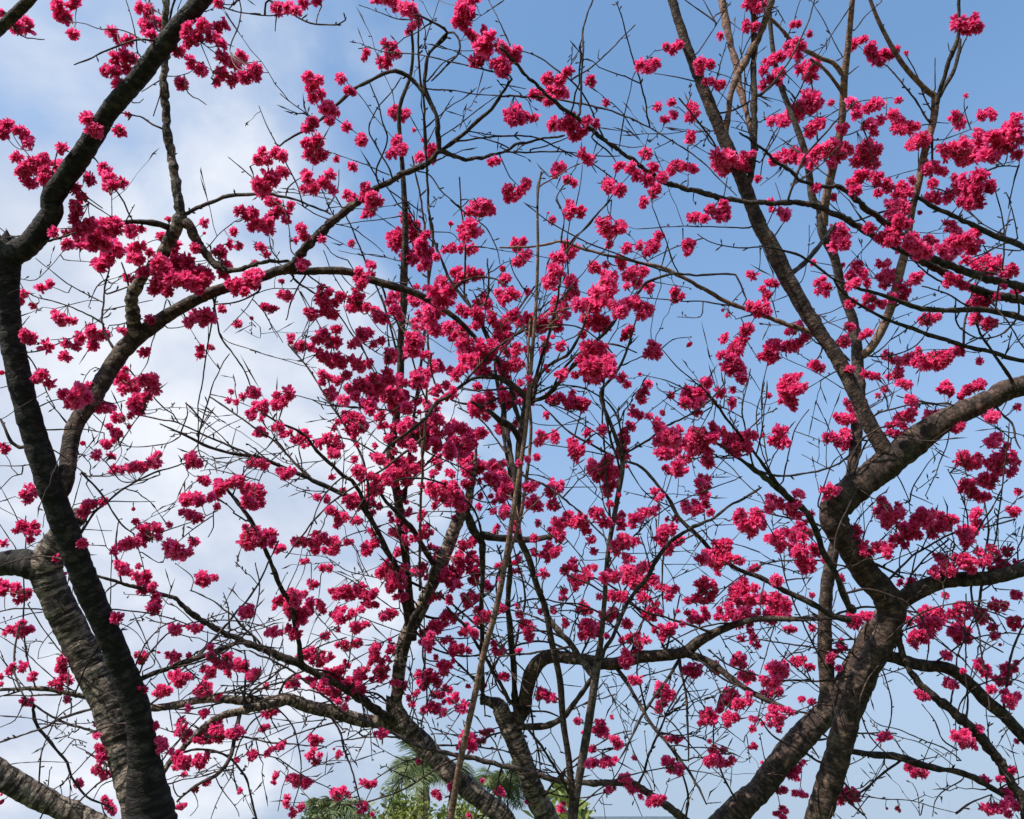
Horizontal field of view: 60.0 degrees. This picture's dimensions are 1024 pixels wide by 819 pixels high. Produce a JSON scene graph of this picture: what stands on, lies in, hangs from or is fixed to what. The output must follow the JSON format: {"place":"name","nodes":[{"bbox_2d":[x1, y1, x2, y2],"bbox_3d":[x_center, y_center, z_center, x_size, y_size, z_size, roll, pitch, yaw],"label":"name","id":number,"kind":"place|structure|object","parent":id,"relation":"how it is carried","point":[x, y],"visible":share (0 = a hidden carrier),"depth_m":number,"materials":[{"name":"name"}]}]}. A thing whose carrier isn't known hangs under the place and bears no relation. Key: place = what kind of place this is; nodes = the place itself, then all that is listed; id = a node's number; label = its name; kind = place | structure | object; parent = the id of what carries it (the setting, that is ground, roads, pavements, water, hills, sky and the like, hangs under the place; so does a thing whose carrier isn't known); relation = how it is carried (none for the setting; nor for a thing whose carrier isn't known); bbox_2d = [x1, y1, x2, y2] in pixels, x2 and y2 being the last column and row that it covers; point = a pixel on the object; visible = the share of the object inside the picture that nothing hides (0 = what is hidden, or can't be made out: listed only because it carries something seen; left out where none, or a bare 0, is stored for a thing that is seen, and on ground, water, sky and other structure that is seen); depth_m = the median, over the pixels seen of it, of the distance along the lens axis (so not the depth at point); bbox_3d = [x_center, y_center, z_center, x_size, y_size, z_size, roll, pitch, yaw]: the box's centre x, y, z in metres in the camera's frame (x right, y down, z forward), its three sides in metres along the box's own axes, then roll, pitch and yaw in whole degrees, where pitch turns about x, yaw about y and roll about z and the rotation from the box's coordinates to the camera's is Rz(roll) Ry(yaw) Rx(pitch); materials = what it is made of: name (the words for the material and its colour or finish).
{"place":"outdoors","nodes":[
{"label":"outdoors","id":0,"kind":"place"},
{"bbox_2d":[0,0,1023,818],"label":"sky","id":1,"kind":"structure","parent":0,"point":[42,89],"materials":[{"name":"blue"}]},
{"label":"ground","id":2,"kind":"structure","parent":0,"visible":0},
{"bbox_2d":[298,804,336,818],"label":"tree","id":3,"kind":"object","parent":2,"relation":"on","point":[310,814],"visible":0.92,"depth_m":11.65,"materials":[{"name":"green plant"}]},
{"bbox_2d":[297,796,371,818],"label":"palm tree","id":4,"kind":"object","parent":2,"relation":"on","point":[346,811],"visible":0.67,"depth_m":11.92,"materials":[{"name":"green plant"}]},
{"bbox_2d":[0,0,736,818],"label":"cherry tree","id":5,"kind":"object","parent":2,"relation":"on","point":[112,686],"visible":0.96,"depth_m":2.49,"materials":[{"name":"pink plant"}]},
{"bbox_2d":[350,779,432,818],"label":"shrub","id":6,"kind":"object","parent":2,"relation":"on","point":[401,809],"visible":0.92,"depth_m":11.06,"materials":[{"name":"green plant"}]},
{"bbox_2d":[0,0,848,818],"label":"cherry tree","id":7,"kind":"object","parent":2,"relation":"on","point":[450,494],"visible":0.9,"depth_m":3.87,"materials":[{"name":"pink plant"}]},
{"bbox_2d":[375,739,480,818],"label":"palm tree","id":8,"kind":"object","parent":2,"relation":"on","point":[416,772],"visible":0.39,"depth_m":12.88,"materials":[{"name":"green plant"}]},
{"bbox_2d":[423,792,506,818],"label":"shrub","id":9,"kind":"object","parent":2,"relation":"on","point":[462,810],"visible":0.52,"depth_m":11.41,"materials":[{"name":"green plant"}]},
{"bbox_2d":[462,760,528,811],"bbox_3d":[-0.220,8.037,14.067,1.328,4.698,1.708,0,-32,0],"label":"palm tree","id":10,"kind":"object","parent":2,"relation":"on","point":[491,780],"visible":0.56,"depth_m":15.09,"materials":[{"name":"green plant"}]},
{"bbox_2d":[447,163,581,818],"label":"sapling","id":11,"kind":"object","parent":2,"relation":"on","point":[509,544],"visible":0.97,"depth_m":2.22,"materials":[{"name":"beige plant"}]},
{"bbox_2d":[269,160,773,818],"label":"young cherry tree","id":12,"kind":"object","parent":2,"relation":"on","point":[595,360],"visible":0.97,"depth_m":2.37,"materials":[{"name":"pink plant"}]},
{"bbox_2d":[520,782,594,818],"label":"tree","id":13,"kind":"object","parent":2,"relation":"on","point":[582,808],"visible":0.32,"depth_m":10.13,"materials":[{"name":"green plant"}]},
{"bbox_2d":[590,816,675,818],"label":"roof","id":14,"kind":"structure","parent":2,"relation":"on","point":[634,817],"depth_m":29.84,"materials":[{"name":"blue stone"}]},
{"bbox_2d":[248,0,1023,818],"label":"cherry tree","id":15,"kind":"object","parent":2,"relation":"on","point":[782,762],"visible":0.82,"depth_m":4.26,"materials":[{"name":"pink plant"}]},
{"bbox_2d":[449,0,1023,818],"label":"cherry tree","id":16,"kind":"object","parent":2,"relation":"on","point":[849,494],"visible":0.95,"depth_m":2.95,"materials":[{"name":"pink plant"}]}
]}

